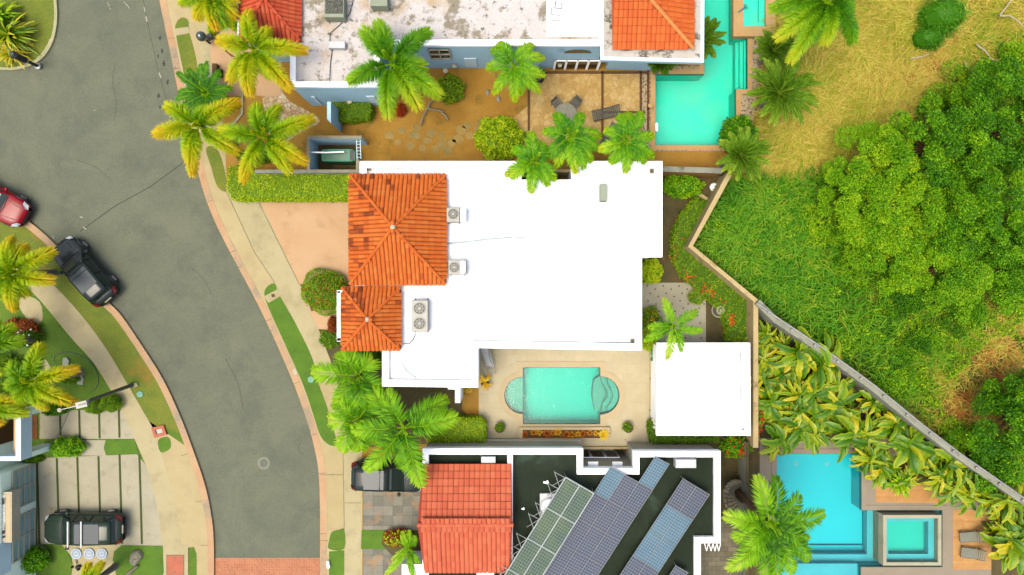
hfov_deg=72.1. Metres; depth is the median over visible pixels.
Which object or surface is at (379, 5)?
air conditioner
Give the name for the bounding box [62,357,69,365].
stone slab
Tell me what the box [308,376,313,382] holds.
utility cover
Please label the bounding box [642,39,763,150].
pool surround
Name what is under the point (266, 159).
bush
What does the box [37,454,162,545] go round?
driveway
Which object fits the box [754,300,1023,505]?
perimeter fence
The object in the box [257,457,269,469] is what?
manhole
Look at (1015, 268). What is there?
broadleaf tree
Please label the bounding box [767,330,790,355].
broad leaf plant
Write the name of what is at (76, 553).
tank lid
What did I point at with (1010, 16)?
dead branch
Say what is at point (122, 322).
kerb
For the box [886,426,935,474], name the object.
broad leaf plant
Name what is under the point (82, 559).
garden path
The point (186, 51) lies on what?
verge
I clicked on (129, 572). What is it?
palm log
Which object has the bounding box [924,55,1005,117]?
broadleaf tree
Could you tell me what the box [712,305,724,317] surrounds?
fountain
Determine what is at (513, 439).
boundary wall
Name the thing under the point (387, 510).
driveway
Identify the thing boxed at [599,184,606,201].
roof vent
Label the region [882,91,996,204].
broadleaf tree
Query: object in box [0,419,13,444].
front door
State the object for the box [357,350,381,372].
bush
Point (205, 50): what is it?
footpath
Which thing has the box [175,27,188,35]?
crossing slab
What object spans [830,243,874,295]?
broadleaf tree
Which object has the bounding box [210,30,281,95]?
driveway
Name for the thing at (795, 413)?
broad leaf plant
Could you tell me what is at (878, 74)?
dry grass
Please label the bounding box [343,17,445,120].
palm tree
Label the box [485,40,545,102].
palm tree
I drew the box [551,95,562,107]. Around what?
patio chair
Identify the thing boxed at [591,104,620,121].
sun lounger
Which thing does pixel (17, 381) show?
palm tree
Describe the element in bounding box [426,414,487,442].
hedge
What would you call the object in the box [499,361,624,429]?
pool
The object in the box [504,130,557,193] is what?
palm tree
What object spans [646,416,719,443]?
hedge
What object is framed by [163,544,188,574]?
garden path
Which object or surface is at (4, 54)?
strap leaf plant
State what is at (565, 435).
bromeliad
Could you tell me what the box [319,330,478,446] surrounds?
planting bed
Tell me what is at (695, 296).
bush
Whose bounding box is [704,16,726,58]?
palm tree
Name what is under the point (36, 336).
bush
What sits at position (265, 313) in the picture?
kerb
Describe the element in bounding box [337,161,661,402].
white house
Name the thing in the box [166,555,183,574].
access cover
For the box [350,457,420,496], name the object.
parked car
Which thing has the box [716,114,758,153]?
bush
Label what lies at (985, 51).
dead branch
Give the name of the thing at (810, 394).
broad leaf plant
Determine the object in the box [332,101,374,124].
hedge
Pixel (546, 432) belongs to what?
bromeliad
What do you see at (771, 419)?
broad leaf plant
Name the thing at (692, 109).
pool
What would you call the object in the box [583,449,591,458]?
window
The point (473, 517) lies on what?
house
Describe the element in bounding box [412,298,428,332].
air conditioner
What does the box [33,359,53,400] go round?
garden path
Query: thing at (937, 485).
broad leaf plant
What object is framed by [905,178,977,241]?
broadleaf tree
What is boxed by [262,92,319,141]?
pebble path
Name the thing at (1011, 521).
broad leaf plant
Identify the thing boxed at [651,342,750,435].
pool pavilion
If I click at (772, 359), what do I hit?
broad leaf plant
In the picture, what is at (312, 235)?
driveway
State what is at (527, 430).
pool planter
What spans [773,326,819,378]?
broad leaf plant
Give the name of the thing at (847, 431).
broad leaf plant
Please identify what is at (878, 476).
broad leaf plant
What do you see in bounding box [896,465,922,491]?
broad leaf plant
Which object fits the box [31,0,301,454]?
road seams
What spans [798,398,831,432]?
broad leaf plant
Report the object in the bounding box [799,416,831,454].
broad leaf plant
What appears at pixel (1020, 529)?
broad leaf plant
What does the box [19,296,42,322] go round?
garden path
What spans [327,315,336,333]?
bush
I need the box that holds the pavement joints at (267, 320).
[32,57,343,545]
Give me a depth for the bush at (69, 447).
43.27 m
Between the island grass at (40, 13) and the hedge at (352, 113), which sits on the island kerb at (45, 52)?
the island grass at (40, 13)
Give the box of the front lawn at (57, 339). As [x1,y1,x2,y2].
[0,296,109,446]
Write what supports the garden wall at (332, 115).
on the ground
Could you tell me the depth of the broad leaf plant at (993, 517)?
42.89 m
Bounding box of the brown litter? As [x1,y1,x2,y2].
[862,292,1022,428]
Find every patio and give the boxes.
[512,74,640,150]
[642,283,705,341]
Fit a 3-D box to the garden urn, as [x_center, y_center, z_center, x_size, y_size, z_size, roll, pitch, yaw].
[12.536,-6.228,43.710,0.560,0.580,0.552,0,90,0]
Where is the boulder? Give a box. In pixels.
[129,549,143,565]
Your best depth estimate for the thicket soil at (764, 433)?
43.99 m
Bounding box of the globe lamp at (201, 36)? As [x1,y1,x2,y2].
[196,31,213,43]
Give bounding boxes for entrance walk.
[310,309,336,329]
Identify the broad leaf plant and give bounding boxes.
[744,334,775,357]
[750,359,780,391]
[758,320,776,343]
[758,343,783,375]
[758,383,789,421]
[759,416,794,461]
[765,358,797,391]
[765,406,785,427]
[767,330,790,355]
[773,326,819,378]
[775,369,809,415]
[777,410,818,449]
[779,396,814,426]
[789,332,841,389]
[795,372,831,406]
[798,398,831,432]
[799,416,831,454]
[816,399,843,435]
[817,379,861,424]
[818,370,858,403]
[824,413,867,462]
[846,402,860,416]
[848,438,886,476]
[851,411,889,454]
[856,390,884,414]
[861,449,893,489]
[872,406,906,440]
[879,449,894,467]
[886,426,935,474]
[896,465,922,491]
[918,459,956,498]
[921,451,937,470]
[925,470,974,506]
[930,443,966,488]
[941,472,994,514]
[965,483,1003,517]
[978,483,1023,524]
[980,521,1023,574]
[981,521,1004,536]
[986,509,1008,523]
[994,517,1023,561]
[997,516,1023,542]
[1000,513,1023,524]
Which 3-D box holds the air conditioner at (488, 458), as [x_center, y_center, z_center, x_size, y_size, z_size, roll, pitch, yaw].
[-1.381,10.057,41.225,0.850,0.350,0.418,0,90,0]
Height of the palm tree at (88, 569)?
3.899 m
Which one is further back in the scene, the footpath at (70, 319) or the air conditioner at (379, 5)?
the footpath at (70, 319)
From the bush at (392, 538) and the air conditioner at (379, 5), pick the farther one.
the bush at (392, 538)
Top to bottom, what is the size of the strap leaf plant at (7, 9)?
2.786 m
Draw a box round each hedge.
[225,164,349,203]
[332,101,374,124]
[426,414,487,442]
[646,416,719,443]
[663,196,746,341]
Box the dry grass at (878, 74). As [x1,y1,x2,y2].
[720,0,1023,198]
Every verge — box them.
[0,222,185,432]
[158,437,170,451]
[175,17,197,106]
[189,547,196,574]
[206,146,226,191]
[264,283,335,445]
[328,528,345,550]
[329,550,343,574]
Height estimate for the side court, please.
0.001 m
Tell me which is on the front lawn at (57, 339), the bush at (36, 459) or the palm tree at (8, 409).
the palm tree at (8, 409)
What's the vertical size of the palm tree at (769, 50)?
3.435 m
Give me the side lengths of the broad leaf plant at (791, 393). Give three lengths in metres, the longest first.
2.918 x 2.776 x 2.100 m
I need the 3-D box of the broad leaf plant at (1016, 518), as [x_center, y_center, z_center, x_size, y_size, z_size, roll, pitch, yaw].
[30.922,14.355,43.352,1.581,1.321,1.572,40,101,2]
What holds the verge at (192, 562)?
on the pavement at (189, 507)
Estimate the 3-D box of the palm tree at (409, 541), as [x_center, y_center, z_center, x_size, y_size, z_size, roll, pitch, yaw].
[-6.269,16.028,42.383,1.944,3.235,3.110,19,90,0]
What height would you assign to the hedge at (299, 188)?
1.590 m
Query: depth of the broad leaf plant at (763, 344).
42.81 m
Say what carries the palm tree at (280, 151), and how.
on the soil yard at (474, 103)
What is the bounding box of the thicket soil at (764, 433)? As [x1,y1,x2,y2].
[759,319,889,437]
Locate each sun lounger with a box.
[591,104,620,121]
[600,121,616,147]
[959,529,984,542]
[960,546,986,561]
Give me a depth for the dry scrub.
43.12 m
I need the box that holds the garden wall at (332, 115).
[327,102,341,132]
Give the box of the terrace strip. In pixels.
[649,351,650,418]
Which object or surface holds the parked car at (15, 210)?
on the road
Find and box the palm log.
[127,566,138,574]
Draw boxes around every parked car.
[0,186,31,227]
[44,509,126,549]
[54,236,119,306]
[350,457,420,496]
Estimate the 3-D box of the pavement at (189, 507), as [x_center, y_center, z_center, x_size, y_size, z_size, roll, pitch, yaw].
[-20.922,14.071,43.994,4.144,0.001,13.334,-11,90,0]
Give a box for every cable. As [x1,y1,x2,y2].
[52,402,72,443]
[329,1,352,83]
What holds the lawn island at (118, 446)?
on the yard at (175, 435)
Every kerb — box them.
[0,0,58,70]
[23,220,214,574]
[159,0,326,574]
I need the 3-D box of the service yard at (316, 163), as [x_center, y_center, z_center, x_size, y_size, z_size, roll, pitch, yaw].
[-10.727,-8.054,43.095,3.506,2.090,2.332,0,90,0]
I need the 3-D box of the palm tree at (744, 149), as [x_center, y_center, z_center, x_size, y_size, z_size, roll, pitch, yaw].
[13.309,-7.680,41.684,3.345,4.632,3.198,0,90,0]
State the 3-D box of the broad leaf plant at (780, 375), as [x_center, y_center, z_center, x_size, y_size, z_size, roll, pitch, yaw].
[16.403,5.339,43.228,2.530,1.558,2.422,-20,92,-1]
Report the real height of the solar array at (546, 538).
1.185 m
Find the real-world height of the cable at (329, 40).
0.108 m
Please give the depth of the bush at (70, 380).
43.60 m
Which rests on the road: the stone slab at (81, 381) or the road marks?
the road marks
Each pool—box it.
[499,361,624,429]
[651,0,752,149]
[772,449,946,574]
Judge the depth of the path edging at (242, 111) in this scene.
43.90 m
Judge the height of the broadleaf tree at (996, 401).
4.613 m
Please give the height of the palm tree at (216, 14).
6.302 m
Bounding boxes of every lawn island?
[37,544,72,574]
[104,440,137,453]
[113,545,163,572]
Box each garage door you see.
[12,463,35,507]
[12,508,35,563]
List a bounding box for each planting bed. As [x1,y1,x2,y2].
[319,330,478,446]
[382,530,419,554]
[462,387,478,416]
[887,456,944,482]
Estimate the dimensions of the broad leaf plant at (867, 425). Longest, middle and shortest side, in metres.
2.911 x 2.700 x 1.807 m
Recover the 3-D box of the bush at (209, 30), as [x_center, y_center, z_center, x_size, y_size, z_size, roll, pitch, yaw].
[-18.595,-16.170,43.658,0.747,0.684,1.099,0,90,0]
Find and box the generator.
[311,149,359,164]
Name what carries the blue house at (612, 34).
on the ground
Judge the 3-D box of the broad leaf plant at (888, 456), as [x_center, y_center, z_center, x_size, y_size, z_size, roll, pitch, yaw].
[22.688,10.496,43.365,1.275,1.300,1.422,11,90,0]
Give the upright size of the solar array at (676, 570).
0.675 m
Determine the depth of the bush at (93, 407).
43.28 m
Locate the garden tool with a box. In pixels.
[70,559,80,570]
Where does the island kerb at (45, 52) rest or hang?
on the road
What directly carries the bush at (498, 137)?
on the soil yard at (474, 103)
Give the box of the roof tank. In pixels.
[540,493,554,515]
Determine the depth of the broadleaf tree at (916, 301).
42.72 m
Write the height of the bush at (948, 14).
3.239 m
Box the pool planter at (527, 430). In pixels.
[519,427,609,438]
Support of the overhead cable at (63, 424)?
hanging from the street lamp at (81, 404)
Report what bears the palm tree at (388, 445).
on the planting bed at (410, 396)
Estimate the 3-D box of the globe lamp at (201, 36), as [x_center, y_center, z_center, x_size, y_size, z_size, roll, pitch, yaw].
[-18.806,-15.290,43.220,0.759,1.560,0.594,-22,90,0]
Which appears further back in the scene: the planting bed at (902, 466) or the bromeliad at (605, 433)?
the planting bed at (902, 466)
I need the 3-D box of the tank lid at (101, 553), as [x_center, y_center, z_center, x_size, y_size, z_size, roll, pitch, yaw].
[-25.600,16.620,43.941,0.680,0.077,0.680,0,90,0]
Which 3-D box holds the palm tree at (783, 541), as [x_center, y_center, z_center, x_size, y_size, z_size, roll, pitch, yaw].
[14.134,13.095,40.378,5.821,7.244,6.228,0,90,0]
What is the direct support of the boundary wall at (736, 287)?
on the ground
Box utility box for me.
[151,425,166,437]
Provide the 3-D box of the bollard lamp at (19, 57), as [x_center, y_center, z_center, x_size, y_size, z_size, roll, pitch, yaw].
[-29.600,-13.820,42.820,0.480,2.360,0.468,0,90,0]
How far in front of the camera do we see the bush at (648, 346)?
43.36 m
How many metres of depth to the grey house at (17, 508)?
42.02 m
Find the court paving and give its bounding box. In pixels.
[701,521,737,574]
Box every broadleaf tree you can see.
[796,196,847,248]
[816,119,939,237]
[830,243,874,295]
[836,203,942,296]
[869,360,918,401]
[878,274,931,322]
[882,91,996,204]
[888,221,995,311]
[892,321,944,363]
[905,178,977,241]
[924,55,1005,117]
[926,158,1023,288]
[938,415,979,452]
[939,287,988,339]
[943,55,1023,180]
[964,368,1023,456]
[965,438,1023,493]
[968,230,1023,314]
[987,40,1023,99]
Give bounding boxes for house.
[0,404,51,574]
[237,0,703,105]
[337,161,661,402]
[402,441,720,574]
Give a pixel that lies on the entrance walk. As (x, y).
(320, 321)
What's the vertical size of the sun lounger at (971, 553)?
0.570 m
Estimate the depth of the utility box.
43.86 m
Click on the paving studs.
(672, 304)
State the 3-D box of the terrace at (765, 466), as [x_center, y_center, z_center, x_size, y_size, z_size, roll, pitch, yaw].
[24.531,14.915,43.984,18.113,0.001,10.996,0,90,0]
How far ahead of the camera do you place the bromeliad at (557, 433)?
43.71 m
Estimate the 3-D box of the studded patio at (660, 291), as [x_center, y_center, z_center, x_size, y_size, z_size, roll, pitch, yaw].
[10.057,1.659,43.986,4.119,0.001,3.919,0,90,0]
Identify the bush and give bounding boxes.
[0,350,24,395]
[3,316,42,333]
[14,329,45,348]
[20,455,44,462]
[20,545,50,574]
[41,402,69,415]
[48,435,87,457]
[57,377,80,384]
[84,399,103,414]
[99,394,122,412]
[207,23,217,35]
[227,18,236,31]
[235,149,272,163]
[300,268,346,316]
[319,330,339,349]
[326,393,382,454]
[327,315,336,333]
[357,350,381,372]
[358,408,386,426]
[382,528,414,547]
[394,103,406,116]
[438,72,464,105]
[473,114,526,160]
[642,258,663,284]
[642,306,662,340]
[642,340,656,351]
[662,175,705,199]
[687,288,705,304]
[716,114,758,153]
[718,436,752,458]
[758,403,764,433]
[906,23,951,51]
[910,0,974,38]
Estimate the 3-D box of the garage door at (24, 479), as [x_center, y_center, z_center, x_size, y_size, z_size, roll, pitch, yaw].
[-29.690,12.098,42.800,0.120,1.990,2.351,0,90,0]
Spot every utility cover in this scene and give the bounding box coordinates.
[137,391,142,396]
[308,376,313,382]
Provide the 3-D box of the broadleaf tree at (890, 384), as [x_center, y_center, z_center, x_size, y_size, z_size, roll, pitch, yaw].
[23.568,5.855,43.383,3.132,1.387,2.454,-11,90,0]
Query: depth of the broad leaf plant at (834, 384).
42.43 m
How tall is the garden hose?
0.043 m
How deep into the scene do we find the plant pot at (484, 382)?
43.43 m
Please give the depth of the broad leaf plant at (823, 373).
41.99 m
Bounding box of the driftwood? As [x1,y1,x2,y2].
[420,99,448,124]
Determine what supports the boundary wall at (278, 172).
on the ground
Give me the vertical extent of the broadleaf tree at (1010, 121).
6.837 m
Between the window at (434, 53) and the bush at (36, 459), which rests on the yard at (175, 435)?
the bush at (36, 459)
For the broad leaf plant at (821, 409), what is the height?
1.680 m
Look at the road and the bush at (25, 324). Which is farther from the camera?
the road
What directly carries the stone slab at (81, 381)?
on the front lawn at (57, 339)
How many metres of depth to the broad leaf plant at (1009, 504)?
42.00 m
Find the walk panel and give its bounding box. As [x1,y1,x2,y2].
[197,62,211,76]
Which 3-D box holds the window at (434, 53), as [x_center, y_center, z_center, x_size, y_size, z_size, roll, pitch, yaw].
[-4.213,-13.640,41.135,1.255,1.641,0.120,0,90,0]
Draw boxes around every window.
[427,48,451,59]
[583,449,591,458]
[588,449,605,458]
[602,449,619,458]
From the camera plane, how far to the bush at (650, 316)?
43.30 m
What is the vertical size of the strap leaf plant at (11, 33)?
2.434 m
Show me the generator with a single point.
(338, 156)
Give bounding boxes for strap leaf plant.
[0,0,23,24]
[0,7,39,65]
[0,41,32,69]
[884,450,900,478]
[886,468,916,499]
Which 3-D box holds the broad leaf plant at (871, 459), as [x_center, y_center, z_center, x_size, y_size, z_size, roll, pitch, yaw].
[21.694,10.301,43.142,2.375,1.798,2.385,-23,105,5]
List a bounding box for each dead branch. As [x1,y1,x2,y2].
[976,44,1001,61]
[999,15,1023,26]
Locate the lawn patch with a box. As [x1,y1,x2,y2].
[361,530,385,548]
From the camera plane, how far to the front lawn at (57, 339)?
43.99 m
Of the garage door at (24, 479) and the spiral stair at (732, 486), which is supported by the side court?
the spiral stair at (732, 486)
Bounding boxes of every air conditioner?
[324,0,346,22]
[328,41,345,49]
[370,0,389,11]
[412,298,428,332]
[447,208,466,223]
[448,260,465,275]
[481,455,495,462]
[674,457,695,467]
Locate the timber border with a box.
[528,70,648,144]
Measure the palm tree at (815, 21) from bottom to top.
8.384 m
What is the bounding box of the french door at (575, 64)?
[553,59,600,69]
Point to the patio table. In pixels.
(568, 110)
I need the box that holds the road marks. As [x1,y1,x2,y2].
[52,1,160,238]
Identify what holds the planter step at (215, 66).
on the driveway at (222, 58)
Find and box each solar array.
[490,471,593,574]
[544,439,668,574]
[620,475,709,574]
[670,561,687,574]
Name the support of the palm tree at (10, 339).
on the front lawn at (57, 339)
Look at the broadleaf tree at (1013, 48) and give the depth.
42.37 m
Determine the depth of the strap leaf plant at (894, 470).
43.25 m
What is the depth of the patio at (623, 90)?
43.99 m
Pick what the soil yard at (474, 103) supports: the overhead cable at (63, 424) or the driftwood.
the driftwood
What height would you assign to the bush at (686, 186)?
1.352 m
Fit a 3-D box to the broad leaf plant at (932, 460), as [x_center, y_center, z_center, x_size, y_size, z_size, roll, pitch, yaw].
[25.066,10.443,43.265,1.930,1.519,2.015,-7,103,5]
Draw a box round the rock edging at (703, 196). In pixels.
[697,194,707,200]
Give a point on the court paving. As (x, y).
(713, 562)
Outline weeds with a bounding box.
[702,172,852,354]
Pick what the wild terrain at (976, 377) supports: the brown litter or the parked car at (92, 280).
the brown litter
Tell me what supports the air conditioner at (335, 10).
on the blue house at (612, 34)
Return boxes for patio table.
[555,103,576,120]
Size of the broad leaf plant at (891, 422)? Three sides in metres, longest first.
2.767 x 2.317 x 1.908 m
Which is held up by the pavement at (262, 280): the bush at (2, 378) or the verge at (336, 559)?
the verge at (336, 559)
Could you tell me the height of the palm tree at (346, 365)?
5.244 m
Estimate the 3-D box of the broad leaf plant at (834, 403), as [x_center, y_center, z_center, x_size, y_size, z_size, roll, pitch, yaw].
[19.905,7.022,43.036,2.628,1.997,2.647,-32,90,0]
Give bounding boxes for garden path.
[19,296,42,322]
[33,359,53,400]
[62,544,121,574]
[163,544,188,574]
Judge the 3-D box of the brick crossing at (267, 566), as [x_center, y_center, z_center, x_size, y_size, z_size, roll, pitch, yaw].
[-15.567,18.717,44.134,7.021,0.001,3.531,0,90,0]
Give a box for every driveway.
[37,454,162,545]
[40,410,133,438]
[81,440,105,455]
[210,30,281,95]
[260,200,349,283]
[363,490,419,529]
[363,549,402,574]
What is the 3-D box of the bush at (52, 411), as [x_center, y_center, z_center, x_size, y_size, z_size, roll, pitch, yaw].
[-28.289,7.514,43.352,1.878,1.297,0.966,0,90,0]
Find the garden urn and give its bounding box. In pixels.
[709,183,715,190]
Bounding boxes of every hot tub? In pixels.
[731,0,775,38]
[873,510,940,565]
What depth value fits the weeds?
43.33 m
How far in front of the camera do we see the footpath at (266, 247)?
43.99 m
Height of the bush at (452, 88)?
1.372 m
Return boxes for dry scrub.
[922,34,1022,108]
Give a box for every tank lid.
[71,548,81,558]
[83,548,94,558]
[96,548,107,558]
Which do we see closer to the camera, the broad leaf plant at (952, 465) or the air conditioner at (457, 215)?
the air conditioner at (457, 215)
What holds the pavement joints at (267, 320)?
on the pavement at (262, 280)
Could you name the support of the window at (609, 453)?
in the house at (473, 517)
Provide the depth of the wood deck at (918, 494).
43.97 m
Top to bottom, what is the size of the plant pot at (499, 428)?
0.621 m
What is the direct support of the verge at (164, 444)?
on the pavement at (189, 507)
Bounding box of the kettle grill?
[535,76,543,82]
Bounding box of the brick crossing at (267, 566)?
[215,558,319,574]
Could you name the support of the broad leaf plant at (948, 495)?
on the thicket soil at (764, 433)
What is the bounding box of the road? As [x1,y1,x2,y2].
[0,0,319,557]
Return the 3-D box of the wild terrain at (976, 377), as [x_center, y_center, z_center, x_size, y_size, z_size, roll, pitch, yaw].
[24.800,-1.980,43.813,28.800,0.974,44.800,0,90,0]
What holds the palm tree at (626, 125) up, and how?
on the soil yard at (474, 103)
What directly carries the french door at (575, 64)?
in the blue house at (612, 34)
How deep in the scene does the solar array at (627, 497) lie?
40.70 m
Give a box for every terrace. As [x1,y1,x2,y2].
[479,348,651,446]
[760,438,1023,574]
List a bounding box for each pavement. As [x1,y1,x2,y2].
[150,422,213,574]
[167,0,361,574]
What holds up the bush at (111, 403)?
on the front lawn at (57, 339)
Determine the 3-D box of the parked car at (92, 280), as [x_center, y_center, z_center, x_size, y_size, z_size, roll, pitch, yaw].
[-26.355,-1.014,43.296,2.324,1.678,4.715,-41,90,0]
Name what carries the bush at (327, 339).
on the planting bed at (410, 396)
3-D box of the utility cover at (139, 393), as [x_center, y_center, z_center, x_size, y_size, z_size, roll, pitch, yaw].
[-23.240,6.660,43.956,0.400,0.047,0.400,0,90,0]
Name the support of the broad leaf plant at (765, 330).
on the thicket soil at (764, 433)
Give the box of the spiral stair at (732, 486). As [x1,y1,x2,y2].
[722,479,751,516]
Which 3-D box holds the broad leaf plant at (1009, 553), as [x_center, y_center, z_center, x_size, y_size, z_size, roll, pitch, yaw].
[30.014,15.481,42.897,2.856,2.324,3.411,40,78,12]
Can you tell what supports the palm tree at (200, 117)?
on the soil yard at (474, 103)
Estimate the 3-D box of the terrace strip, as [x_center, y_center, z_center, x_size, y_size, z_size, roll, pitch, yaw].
[8.816,6.577,43.978,0.520,0.001,5.437,0,90,0]
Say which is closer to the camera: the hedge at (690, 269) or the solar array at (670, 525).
the solar array at (670, 525)
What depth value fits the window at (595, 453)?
44.67 m
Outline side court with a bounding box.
[707,441,759,574]
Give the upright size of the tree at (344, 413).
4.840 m
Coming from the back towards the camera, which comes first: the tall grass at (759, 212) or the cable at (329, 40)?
the tall grass at (759, 212)
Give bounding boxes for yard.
[31,294,183,574]
[222,57,938,574]
[307,136,367,172]
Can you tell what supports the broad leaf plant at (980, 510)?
on the thicket soil at (764, 433)
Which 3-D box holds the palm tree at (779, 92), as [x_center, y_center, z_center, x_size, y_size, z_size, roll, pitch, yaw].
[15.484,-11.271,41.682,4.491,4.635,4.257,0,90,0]
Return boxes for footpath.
[12,267,180,544]
[197,3,236,63]
[227,186,333,379]
[342,449,360,574]
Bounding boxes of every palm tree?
[0,234,58,312]
[0,318,41,376]
[0,382,45,426]
[3,341,84,411]
[80,559,118,574]
[151,96,243,177]
[175,60,232,111]
[177,0,241,32]
[214,8,309,97]
[214,100,317,185]
[310,349,387,409]
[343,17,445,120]
[350,383,460,488]
[384,530,420,574]
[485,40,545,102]
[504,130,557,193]
[542,111,601,174]
[597,110,654,173]
[643,297,702,359]
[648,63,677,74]
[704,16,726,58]
[716,126,771,180]
[721,474,826,574]
[745,58,821,126]
[753,27,794,67]
[765,0,859,67]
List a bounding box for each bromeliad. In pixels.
[543,429,550,437]
[554,428,561,436]
[561,430,569,438]
[598,429,609,439]
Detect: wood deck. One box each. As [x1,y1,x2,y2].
[876,483,947,502]
[953,510,990,568]
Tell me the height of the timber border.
0.100 m
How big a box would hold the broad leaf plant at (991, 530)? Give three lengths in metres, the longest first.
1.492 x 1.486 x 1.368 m
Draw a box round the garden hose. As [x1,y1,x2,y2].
[53,352,98,391]
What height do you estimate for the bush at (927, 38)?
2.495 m
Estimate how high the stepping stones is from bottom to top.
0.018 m
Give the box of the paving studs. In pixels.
[646,285,704,410]
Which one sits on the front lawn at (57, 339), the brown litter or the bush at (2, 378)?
the bush at (2, 378)
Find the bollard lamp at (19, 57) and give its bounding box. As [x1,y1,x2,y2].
[9,51,41,69]
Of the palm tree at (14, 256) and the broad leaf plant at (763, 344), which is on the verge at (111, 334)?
the palm tree at (14, 256)
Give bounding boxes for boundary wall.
[255,170,349,173]
[470,438,580,444]
[522,169,569,177]
[662,166,721,177]
[683,173,757,447]
[738,437,748,574]
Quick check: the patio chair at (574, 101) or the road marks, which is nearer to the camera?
the patio chair at (574, 101)
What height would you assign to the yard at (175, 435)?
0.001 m
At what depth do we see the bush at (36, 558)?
43.07 m
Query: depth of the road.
44.14 m
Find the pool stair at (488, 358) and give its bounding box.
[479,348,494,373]
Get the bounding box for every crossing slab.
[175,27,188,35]
[265,289,281,302]
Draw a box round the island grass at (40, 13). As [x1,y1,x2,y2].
[0,0,53,66]
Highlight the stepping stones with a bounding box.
[384,118,482,154]
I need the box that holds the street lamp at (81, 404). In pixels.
[57,383,133,411]
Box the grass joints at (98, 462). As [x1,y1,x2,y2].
[36,410,142,543]
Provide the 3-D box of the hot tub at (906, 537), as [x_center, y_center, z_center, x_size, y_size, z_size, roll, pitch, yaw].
[24.736,15.620,44.250,3.599,1.500,3.124,0,90,0]
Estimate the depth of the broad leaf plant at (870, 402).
42.77 m
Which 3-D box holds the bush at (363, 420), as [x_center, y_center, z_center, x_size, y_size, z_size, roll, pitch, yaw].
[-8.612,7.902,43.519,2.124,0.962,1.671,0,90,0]
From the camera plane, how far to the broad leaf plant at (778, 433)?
42.52 m
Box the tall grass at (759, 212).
[687,156,911,401]
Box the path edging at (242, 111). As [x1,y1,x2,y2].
[228,86,243,125]
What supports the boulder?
on the lawn island at (151, 561)
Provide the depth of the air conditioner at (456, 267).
38.91 m
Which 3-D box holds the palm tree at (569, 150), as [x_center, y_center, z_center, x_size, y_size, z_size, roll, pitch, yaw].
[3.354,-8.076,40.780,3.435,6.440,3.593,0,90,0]
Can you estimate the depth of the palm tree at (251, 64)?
37.66 m
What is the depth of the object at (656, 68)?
42.15 m
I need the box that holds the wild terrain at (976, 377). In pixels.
[712,4,1023,486]
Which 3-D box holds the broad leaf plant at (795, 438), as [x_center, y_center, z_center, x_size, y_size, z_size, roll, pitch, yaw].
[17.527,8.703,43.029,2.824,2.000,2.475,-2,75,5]
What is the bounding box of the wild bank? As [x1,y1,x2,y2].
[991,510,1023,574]
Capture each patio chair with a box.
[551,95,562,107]
[569,95,581,108]
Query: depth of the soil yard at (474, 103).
44.00 m
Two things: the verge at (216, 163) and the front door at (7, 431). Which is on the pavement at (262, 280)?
the verge at (216, 163)
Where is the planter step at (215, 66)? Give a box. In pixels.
[212,63,222,77]
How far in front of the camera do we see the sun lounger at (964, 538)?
43.65 m
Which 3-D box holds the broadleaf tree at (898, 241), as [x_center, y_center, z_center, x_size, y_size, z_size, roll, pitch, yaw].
[22.502,-2.221,42.064,6.766,3.917,5.580,0,90,0]
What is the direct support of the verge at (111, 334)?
on the yard at (175, 435)
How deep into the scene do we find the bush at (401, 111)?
43.64 m
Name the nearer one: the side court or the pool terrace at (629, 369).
the pool terrace at (629, 369)
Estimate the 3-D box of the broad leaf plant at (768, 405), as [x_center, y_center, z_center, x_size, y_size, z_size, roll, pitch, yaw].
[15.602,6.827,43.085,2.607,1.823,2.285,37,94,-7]
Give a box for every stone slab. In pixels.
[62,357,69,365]
[77,376,84,384]
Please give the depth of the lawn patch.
43.98 m
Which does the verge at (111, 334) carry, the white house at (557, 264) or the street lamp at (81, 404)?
the street lamp at (81, 404)
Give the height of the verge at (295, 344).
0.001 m

